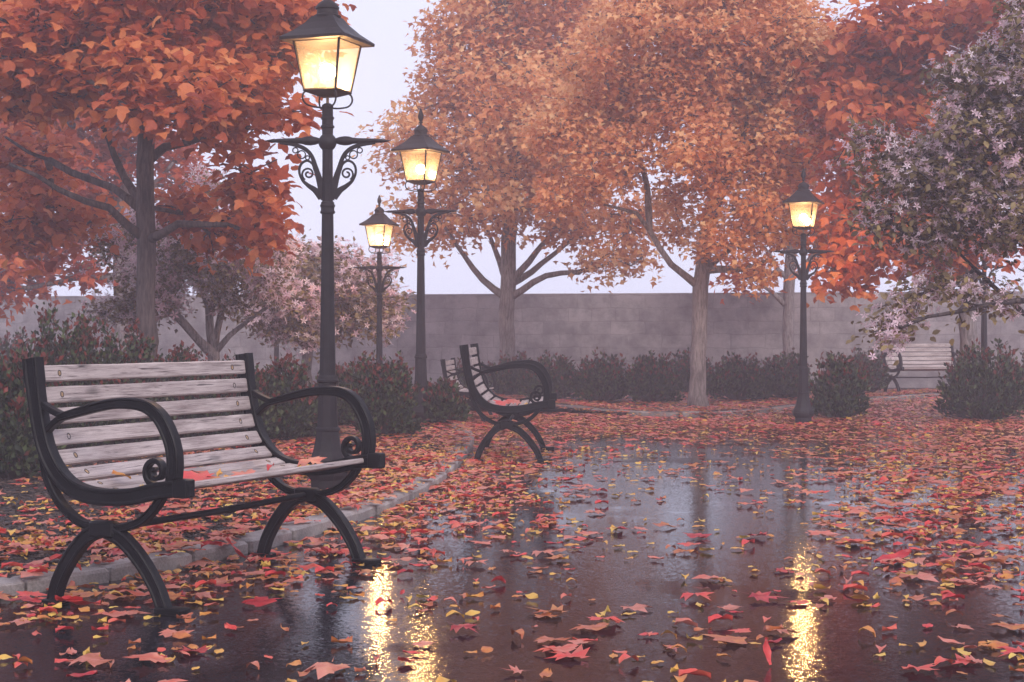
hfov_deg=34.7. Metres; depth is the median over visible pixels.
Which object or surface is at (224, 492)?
fallen leaf
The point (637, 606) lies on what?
fallen leaf
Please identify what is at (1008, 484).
fallen leaf
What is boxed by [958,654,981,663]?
fallen leaf
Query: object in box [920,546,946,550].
fallen leaf
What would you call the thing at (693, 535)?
fallen leaf
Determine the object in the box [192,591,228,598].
fallen leaf
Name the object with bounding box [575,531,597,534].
fallen leaf
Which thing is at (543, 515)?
fallen leaf
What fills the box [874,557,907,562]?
fallen leaf
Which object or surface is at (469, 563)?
fallen leaf
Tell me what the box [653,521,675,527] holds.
fallen leaf
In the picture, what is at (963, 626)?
fallen leaf
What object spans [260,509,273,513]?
fallen leaf
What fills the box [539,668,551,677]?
fallen leaf
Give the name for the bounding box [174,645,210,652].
fallen leaf
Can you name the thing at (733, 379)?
shrub
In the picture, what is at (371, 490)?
fallen leaf
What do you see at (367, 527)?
fallen leaf
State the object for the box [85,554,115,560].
fallen leaf
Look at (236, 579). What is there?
fallen leaf
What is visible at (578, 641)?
fallen leaf
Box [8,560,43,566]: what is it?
fallen leaf
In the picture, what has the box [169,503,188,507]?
fallen leaf
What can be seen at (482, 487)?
fallen leaf
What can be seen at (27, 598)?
fallen leaf
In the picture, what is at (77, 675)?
fallen leaf
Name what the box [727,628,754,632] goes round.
fallen leaf
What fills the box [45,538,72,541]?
fallen leaf
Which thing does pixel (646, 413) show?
kerb
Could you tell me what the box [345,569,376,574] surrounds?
fallen leaf
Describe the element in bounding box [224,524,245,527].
fallen leaf
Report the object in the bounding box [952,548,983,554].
fallen leaf
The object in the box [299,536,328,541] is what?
fallen leaf
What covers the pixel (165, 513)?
fallen leaf
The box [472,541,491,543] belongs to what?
fallen leaf
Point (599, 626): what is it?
fallen leaf
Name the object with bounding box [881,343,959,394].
park bench
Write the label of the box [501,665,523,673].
fallen leaf
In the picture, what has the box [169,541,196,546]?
fallen leaf
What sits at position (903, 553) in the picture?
fallen leaf
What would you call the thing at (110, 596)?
fallen leaf
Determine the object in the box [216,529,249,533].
fallen leaf
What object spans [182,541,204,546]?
fallen leaf
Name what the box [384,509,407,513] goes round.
fallen leaf
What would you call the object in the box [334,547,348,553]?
fallen leaf
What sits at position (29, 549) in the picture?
fallen leaf
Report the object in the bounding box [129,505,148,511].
fallen leaf
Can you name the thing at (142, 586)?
fallen leaf
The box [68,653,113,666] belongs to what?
fallen leaf
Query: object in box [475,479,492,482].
fallen leaf
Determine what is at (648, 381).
shrub
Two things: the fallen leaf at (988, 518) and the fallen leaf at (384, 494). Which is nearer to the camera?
the fallen leaf at (988, 518)
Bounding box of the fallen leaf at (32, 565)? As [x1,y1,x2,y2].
[21,563,48,567]
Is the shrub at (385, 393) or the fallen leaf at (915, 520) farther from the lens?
the shrub at (385, 393)
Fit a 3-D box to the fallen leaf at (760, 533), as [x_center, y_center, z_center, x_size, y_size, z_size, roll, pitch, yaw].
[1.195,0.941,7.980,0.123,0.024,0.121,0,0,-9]
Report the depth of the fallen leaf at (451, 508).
9.16 m
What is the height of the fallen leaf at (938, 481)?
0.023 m
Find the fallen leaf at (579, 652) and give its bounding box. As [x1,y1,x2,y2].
[544,644,589,660]
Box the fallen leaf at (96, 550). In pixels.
[89,547,112,553]
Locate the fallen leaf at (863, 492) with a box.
[849,490,873,493]
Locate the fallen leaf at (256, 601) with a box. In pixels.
[241,596,280,606]
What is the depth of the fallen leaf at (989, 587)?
6.35 m
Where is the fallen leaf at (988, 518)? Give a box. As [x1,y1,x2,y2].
[972,516,998,520]
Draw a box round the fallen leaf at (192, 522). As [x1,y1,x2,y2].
[176,519,200,525]
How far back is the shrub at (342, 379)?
16.70 m
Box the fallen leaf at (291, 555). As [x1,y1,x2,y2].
[278,553,298,557]
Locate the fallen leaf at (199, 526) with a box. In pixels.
[178,524,207,530]
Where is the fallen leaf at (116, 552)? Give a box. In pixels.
[106,549,122,554]
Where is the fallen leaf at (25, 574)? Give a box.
[11,568,42,577]
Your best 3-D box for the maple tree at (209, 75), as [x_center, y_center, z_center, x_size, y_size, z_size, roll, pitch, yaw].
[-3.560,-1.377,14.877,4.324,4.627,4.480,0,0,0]
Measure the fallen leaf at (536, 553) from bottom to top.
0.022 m
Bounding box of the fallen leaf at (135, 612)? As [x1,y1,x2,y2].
[115,610,146,615]
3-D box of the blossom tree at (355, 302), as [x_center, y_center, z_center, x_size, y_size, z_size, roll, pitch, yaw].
[-2.460,-0.254,20.506,2.449,2.299,2.309,0,0,-19]
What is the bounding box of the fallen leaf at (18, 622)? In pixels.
[4,618,33,625]
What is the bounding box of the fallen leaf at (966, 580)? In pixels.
[948,578,976,584]
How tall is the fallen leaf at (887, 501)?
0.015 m
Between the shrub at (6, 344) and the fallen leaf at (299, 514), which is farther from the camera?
the shrub at (6, 344)
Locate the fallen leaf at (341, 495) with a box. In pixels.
[333,493,353,498]
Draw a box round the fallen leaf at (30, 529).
[17,527,36,532]
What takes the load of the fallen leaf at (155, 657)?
on the path
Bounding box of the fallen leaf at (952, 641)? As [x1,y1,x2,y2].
[937,636,964,644]
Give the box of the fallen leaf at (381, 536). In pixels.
[369,534,394,539]
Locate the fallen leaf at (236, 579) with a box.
[230,577,245,582]
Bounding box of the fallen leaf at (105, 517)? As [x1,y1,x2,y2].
[99,516,120,519]
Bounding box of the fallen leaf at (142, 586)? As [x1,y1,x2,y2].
[129,584,146,589]
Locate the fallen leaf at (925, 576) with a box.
[904,571,939,582]
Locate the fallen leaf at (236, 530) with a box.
[223,528,249,533]
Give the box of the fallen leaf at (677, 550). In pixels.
[671,549,694,552]
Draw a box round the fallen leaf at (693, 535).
[685,533,710,537]
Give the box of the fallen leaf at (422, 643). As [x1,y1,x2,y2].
[412,641,434,646]
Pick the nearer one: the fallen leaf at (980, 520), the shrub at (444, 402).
the fallen leaf at (980, 520)
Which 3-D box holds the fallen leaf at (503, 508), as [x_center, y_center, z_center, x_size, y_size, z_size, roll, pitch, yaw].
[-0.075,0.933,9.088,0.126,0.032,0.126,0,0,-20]
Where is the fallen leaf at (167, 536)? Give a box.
[158,533,184,538]
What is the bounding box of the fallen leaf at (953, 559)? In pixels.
[941,556,968,561]
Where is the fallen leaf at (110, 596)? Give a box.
[102,593,139,599]
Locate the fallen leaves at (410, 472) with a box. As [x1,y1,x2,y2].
[0,388,1023,681]
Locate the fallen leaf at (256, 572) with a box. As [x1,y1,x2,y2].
[237,570,266,575]
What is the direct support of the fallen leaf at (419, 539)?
on the path
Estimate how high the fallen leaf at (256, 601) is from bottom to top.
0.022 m
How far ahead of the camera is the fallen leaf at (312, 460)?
6.87 m
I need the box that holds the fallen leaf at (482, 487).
[476,485,497,488]
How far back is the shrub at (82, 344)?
12.41 m
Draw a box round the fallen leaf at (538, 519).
[534,518,559,521]
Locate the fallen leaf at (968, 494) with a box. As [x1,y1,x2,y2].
[959,494,979,496]
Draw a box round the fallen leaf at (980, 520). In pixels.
[963,519,991,523]
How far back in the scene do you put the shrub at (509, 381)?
25.15 m
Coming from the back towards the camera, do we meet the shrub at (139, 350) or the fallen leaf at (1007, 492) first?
the shrub at (139, 350)
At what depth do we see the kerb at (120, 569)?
7.36 m
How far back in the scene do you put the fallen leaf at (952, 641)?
5.25 m
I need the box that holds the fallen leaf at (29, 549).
[7,546,38,552]
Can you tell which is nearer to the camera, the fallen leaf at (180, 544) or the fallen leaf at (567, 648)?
the fallen leaf at (567, 648)
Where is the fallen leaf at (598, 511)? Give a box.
[584,510,605,513]
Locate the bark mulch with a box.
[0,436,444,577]
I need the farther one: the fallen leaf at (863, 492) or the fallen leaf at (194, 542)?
the fallen leaf at (863, 492)
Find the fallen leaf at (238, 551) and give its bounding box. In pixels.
[226,537,250,561]
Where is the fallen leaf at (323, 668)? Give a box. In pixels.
[303,658,349,678]
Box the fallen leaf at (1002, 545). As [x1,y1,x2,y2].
[989,543,1016,550]
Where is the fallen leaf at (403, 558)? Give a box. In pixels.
[384,557,412,561]
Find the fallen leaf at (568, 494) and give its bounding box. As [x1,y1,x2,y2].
[562,493,581,498]
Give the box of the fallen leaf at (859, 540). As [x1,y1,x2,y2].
[837,538,868,541]
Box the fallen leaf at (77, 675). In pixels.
[66,670,96,677]
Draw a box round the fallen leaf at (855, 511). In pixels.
[845,508,873,513]
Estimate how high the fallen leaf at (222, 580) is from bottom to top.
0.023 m
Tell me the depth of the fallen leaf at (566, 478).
11.04 m
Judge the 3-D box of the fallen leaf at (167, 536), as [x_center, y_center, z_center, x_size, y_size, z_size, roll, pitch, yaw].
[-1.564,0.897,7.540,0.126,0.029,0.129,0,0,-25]
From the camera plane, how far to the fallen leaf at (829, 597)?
6.12 m
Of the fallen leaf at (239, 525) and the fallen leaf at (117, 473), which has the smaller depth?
the fallen leaf at (117, 473)
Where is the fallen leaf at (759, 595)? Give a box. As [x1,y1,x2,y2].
[743,591,787,602]
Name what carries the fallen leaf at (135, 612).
on the path
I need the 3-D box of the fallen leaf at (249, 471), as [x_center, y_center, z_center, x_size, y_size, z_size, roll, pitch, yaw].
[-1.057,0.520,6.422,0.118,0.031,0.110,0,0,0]
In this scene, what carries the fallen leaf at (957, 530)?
on the path
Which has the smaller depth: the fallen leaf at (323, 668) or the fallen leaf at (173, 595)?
the fallen leaf at (323, 668)
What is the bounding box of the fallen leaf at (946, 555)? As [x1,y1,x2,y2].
[939,551,960,556]
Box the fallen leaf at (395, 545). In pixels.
[382,544,398,548]
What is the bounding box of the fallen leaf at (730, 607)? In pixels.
[717,604,741,609]
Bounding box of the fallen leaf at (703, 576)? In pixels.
[692,574,723,578]
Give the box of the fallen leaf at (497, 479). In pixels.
[493,478,513,481]
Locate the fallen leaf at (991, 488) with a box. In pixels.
[981,487,1005,490]
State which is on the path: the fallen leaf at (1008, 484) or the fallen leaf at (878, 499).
the fallen leaf at (878, 499)
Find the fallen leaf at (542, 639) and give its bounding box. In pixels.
[535,636,568,642]
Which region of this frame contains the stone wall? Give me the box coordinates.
[0,291,1023,387]
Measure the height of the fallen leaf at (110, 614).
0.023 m
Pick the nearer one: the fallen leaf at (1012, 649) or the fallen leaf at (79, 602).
the fallen leaf at (1012, 649)
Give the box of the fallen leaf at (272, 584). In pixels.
[265,582,289,586]
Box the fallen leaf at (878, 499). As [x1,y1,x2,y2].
[868,497,890,501]
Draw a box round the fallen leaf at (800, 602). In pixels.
[786,600,810,604]
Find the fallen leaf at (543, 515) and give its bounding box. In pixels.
[536,514,559,517]
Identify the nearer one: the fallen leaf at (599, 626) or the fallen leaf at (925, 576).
the fallen leaf at (599, 626)
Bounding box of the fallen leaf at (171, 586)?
[165,584,185,587]
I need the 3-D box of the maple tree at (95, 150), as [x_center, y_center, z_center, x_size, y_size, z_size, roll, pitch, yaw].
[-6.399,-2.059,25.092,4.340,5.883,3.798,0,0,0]
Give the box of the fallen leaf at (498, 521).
[489,520,513,523]
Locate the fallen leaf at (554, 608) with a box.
[527,604,565,612]
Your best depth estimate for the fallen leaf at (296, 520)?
8.02 m
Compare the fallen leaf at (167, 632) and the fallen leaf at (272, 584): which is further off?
the fallen leaf at (272, 584)
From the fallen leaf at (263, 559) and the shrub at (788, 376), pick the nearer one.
the fallen leaf at (263, 559)
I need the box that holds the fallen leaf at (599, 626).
[570,622,608,630]
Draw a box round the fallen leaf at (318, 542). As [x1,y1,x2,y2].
[306,540,329,544]
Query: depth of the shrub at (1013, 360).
22.70 m
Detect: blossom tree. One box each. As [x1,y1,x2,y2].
[67,162,306,360]
[227,229,416,385]
[825,0,1023,365]
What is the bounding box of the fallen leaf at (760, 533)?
[744,531,766,535]
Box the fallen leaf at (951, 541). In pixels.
[944,539,969,545]
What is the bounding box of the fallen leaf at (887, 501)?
[879,500,892,504]
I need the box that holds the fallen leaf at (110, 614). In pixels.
[92,611,129,616]
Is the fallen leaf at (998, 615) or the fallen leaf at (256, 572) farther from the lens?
the fallen leaf at (256, 572)
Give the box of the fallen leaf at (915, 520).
[901,519,923,523]
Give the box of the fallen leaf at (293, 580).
[281,578,303,582]
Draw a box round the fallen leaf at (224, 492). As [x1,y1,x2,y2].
[217,491,232,493]
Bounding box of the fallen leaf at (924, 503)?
[917,502,938,507]
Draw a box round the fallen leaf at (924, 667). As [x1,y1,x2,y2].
[900,662,939,670]
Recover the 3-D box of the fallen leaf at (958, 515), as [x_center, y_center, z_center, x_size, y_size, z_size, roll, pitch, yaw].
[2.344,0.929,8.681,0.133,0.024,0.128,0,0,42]
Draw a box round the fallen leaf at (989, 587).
[980,583,1003,589]
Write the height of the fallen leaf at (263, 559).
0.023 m
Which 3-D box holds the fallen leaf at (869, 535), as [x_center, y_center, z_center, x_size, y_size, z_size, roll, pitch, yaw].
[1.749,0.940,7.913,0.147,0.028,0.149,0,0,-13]
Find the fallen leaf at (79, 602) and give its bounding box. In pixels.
[55,595,100,604]
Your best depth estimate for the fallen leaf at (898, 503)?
9.27 m
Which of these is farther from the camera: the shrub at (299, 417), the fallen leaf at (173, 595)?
the shrub at (299, 417)
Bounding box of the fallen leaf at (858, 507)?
[847,506,867,509]
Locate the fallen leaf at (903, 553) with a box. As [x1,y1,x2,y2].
[874,548,911,562]
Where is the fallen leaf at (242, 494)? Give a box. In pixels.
[231,493,256,495]
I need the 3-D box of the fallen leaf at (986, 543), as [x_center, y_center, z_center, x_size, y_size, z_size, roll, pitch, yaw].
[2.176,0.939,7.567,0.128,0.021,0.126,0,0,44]
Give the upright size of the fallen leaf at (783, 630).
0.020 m
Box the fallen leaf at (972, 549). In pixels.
[965,548,986,551]
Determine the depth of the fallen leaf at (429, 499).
9.68 m
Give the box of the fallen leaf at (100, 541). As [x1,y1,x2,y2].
[93,538,106,543]
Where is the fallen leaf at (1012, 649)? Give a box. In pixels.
[995,646,1023,656]
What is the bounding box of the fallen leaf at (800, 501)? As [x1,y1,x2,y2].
[788,500,805,503]
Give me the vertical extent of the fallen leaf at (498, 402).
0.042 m
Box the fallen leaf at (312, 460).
[296,456,326,465]
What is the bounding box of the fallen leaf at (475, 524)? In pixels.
[460,521,484,526]
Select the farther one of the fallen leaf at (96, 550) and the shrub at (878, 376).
the shrub at (878, 376)
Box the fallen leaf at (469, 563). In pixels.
[465,560,486,565]
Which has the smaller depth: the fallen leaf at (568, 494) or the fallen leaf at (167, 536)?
the fallen leaf at (167, 536)
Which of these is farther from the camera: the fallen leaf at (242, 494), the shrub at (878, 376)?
the shrub at (878, 376)
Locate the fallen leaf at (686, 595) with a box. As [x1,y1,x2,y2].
[680,590,714,600]
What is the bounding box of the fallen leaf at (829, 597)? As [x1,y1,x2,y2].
[808,595,836,600]
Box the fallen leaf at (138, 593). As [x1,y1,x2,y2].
[126,588,150,597]
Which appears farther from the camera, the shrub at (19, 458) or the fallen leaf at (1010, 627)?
the shrub at (19, 458)
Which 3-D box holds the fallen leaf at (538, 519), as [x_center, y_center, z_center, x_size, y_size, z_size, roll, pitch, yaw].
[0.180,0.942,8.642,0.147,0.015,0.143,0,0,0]
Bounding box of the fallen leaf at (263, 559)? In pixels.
[250,556,274,561]
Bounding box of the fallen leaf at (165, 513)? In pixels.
[159,510,178,515]
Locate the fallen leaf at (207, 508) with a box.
[197,507,218,509]
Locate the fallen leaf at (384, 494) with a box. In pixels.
[377,493,397,497]
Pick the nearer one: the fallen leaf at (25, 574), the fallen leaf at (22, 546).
the fallen leaf at (25, 574)
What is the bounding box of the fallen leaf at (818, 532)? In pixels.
[807,530,837,534]
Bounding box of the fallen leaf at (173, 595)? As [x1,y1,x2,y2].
[144,591,189,601]
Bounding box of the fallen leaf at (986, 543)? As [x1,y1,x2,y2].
[969,541,997,547]
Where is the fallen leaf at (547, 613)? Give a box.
[535,611,557,617]
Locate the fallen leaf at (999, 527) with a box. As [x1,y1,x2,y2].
[984,525,1011,529]
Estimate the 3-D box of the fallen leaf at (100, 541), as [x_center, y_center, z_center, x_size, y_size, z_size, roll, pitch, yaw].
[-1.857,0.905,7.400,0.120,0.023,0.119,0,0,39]
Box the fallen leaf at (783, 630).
[768,629,796,633]
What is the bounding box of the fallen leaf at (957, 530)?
[947,528,966,532]
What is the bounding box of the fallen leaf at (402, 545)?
[388,543,411,549]
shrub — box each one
[0,326,41,363]
[0,341,66,478]
[6,302,122,449]
[92,318,176,444]
[150,340,207,437]
[185,349,281,446]
[260,352,317,439]
[311,361,355,424]
[340,349,428,435]
[421,375,472,424]
[442,357,495,390]
[488,349,532,394]
[518,350,579,398]
[569,347,633,401]
[624,349,685,402]
[669,347,715,391]
[706,350,773,400]
[754,347,814,398]
[808,350,871,418]
[846,346,892,392]
[931,337,1023,420]
[991,345,1023,403]
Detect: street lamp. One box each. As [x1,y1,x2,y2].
[265,0,389,489]
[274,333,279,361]
[352,195,405,365]
[383,108,456,424]
[772,168,833,422]
[978,259,1004,374]
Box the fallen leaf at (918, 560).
[908,557,933,564]
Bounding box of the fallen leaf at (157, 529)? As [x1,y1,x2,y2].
[151,526,168,530]
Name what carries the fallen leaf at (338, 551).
on the path
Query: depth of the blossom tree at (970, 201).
11.79 m
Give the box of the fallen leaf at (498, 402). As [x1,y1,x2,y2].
[494,400,509,405]
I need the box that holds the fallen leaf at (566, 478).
[558,474,582,479]
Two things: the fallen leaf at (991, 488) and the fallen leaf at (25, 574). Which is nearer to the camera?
the fallen leaf at (25, 574)
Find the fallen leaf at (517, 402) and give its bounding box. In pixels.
[507,399,520,404]
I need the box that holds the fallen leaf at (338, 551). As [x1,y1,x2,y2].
[325,550,343,554]
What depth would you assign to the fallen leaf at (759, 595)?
6.10 m
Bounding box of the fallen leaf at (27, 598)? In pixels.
[9,596,40,602]
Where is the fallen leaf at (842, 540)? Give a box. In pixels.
[836,539,865,544]
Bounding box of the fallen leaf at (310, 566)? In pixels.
[298,563,321,568]
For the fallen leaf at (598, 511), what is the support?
on the path
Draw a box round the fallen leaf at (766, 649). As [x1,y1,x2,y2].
[763,637,771,664]
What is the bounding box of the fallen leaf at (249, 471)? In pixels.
[231,469,254,475]
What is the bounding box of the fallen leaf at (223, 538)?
[207,536,240,542]
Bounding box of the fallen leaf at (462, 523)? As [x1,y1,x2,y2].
[456,522,478,527]
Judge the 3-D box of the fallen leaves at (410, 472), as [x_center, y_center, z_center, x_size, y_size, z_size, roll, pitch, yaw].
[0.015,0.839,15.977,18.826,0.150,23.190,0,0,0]
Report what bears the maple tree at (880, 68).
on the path
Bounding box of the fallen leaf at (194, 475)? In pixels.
[183,470,213,480]
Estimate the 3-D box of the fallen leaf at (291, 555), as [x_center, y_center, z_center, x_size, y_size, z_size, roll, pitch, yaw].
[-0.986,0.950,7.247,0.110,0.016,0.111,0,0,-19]
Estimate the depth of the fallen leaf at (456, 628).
5.46 m
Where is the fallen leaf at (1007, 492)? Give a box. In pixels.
[1000,490,1019,495]
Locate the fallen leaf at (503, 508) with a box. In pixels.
[487,507,508,510]
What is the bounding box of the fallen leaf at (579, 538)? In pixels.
[572,536,593,540]
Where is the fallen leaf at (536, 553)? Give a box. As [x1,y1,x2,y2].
[531,550,556,555]
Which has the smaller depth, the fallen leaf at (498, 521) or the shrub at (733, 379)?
the fallen leaf at (498, 521)
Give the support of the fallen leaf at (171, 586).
on the path
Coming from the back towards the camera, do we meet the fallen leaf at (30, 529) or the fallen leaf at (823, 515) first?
the fallen leaf at (823, 515)
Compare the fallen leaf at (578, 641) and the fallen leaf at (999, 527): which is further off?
the fallen leaf at (999, 527)
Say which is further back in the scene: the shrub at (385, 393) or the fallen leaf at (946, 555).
the shrub at (385, 393)
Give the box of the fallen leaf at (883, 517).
[872,514,894,520]
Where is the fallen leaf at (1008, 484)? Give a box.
[991,482,1015,486]
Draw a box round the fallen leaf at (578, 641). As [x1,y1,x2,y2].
[568,639,589,643]
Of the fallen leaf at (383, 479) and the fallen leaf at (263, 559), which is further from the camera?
the fallen leaf at (383, 479)
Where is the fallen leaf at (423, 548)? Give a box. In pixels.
[406,547,431,551]
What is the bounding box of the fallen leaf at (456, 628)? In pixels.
[450,623,477,632]
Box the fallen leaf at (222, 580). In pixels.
[207,575,234,584]
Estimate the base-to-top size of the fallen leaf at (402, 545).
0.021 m
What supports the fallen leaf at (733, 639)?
on the path
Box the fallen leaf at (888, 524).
[880,520,905,526]
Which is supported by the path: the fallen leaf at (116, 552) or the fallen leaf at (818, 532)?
the fallen leaf at (818, 532)
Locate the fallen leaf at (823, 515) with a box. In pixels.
[819,514,844,517]
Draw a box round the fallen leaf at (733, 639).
[703,634,753,643]
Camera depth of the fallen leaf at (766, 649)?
4.93 m
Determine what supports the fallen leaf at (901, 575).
on the path
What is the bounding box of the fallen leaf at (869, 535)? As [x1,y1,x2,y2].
[862,533,889,538]
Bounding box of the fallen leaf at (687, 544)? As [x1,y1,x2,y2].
[677,542,701,545]
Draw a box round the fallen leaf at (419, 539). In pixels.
[404,537,431,541]
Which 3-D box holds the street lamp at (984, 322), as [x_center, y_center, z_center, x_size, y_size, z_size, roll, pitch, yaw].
[5.987,-0.470,20.777,0.623,2.726,0.372,0,0,15]
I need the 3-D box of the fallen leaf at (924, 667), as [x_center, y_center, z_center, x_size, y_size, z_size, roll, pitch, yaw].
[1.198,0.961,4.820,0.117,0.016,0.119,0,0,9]
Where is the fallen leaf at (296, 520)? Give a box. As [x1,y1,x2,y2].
[286,518,311,523]
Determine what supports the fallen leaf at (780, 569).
on the path
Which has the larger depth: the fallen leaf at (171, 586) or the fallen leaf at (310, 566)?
the fallen leaf at (310, 566)
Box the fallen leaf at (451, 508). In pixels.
[436,506,463,509]
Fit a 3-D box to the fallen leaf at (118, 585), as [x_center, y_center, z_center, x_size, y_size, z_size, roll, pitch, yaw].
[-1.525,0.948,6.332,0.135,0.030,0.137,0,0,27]
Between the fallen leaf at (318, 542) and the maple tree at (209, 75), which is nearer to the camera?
the fallen leaf at (318, 542)
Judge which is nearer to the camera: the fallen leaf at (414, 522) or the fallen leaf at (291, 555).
the fallen leaf at (291, 555)
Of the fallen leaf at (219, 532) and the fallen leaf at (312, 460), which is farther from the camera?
the fallen leaf at (219, 532)
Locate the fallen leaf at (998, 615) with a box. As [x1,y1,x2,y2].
[991,614,1012,618]
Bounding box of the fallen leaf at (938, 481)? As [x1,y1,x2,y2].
[931,480,950,483]
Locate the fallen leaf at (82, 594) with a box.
[64,591,93,596]
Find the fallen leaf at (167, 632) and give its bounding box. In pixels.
[159,628,193,636]
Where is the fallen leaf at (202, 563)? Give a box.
[184,560,213,567]
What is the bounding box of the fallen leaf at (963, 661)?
[934,653,981,664]
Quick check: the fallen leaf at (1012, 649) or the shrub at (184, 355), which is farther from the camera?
the shrub at (184, 355)
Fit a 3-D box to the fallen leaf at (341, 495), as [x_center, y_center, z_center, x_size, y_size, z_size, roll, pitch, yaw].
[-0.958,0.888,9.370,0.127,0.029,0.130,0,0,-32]
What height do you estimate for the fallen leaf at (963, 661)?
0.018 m
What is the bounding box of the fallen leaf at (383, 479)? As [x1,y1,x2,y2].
[375,478,393,481]
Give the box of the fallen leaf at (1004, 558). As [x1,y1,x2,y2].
[994,555,1023,561]
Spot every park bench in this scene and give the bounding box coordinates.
[22,353,384,615]
[440,358,498,421]
[459,343,556,462]
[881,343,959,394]
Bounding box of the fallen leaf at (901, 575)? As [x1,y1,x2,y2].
[893,572,917,577]
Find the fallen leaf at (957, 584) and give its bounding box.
[954,582,976,585]
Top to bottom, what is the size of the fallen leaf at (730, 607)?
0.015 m
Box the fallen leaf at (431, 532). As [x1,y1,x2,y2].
[409,530,441,534]
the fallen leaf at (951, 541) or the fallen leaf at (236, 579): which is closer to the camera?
the fallen leaf at (236, 579)
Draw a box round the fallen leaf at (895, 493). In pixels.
[880,492,905,494]
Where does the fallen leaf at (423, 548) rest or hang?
on the path
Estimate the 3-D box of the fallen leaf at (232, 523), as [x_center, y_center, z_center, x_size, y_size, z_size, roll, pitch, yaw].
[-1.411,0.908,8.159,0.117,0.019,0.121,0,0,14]
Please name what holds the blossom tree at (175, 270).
on the planting bed at (55, 522)
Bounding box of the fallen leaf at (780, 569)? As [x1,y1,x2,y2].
[775,567,790,571]
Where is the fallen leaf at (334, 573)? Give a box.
[317,570,341,575]
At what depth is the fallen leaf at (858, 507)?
9.15 m
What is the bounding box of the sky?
[0,0,1023,295]
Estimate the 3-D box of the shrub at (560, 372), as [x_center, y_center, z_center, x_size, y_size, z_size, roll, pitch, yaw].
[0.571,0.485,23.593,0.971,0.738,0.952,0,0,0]
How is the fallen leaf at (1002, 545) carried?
on the path
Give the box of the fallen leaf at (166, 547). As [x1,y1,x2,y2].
[155,543,179,551]
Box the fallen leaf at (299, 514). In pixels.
[293,511,314,515]
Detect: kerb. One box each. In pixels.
[0,423,473,595]
[463,393,940,416]
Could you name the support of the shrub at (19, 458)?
on the planting bed at (55, 522)
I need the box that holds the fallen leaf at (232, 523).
[219,521,239,524]
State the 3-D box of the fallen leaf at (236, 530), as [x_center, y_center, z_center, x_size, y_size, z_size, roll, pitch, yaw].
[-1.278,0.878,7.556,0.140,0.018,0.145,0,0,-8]
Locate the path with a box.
[0,397,1023,681]
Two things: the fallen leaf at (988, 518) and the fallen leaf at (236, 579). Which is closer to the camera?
the fallen leaf at (236, 579)
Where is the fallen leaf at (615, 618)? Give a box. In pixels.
[588,616,623,622]
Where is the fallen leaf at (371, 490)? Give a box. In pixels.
[368,489,389,491]
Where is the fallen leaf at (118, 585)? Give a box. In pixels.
[99,582,135,588]
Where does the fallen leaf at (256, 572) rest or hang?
on the path
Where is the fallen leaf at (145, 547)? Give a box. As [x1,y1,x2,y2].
[142,544,154,550]
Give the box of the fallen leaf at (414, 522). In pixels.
[409,521,429,524]
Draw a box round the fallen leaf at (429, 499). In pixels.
[412,497,435,500]
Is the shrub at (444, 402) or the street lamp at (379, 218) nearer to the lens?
the shrub at (444, 402)
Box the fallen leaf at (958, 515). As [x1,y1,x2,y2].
[942,513,967,518]
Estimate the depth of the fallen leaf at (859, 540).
7.76 m
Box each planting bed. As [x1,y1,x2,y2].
[0,424,456,577]
[313,384,939,414]
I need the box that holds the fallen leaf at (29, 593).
[16,591,46,596]
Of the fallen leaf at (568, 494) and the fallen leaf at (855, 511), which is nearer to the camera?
the fallen leaf at (855, 511)
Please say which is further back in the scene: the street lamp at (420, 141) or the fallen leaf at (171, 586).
the street lamp at (420, 141)
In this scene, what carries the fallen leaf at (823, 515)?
on the path
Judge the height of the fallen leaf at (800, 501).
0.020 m
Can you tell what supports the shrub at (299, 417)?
on the planting bed at (55, 522)
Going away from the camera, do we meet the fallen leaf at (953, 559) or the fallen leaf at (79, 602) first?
the fallen leaf at (79, 602)
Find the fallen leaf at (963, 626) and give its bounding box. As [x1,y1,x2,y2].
[953,624,972,628]
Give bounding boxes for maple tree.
[0,0,356,361]
[0,106,229,355]
[351,0,689,393]
[495,0,852,409]
[709,22,859,384]
[779,0,1023,399]
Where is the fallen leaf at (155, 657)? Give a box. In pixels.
[125,652,174,662]
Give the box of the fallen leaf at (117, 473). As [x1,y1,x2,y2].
[112,470,130,478]
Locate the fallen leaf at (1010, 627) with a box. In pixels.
[988,621,1023,629]
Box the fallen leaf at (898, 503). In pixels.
[888,502,913,505]
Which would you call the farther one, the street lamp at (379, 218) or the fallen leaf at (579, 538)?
the street lamp at (379, 218)
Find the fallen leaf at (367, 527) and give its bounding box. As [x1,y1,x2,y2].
[358,525,373,530]
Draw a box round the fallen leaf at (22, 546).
[8,542,40,549]
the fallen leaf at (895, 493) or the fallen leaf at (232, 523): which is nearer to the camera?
the fallen leaf at (232, 523)
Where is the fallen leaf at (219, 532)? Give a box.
[206,530,239,536]
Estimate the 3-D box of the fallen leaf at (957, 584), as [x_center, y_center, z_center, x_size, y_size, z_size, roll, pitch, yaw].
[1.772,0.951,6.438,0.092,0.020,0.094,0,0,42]
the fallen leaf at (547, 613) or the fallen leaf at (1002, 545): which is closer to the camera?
the fallen leaf at (547, 613)
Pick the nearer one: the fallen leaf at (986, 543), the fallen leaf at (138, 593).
the fallen leaf at (138, 593)
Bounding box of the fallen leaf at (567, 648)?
[534,643,577,652]
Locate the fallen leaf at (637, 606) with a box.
[619,603,650,611]

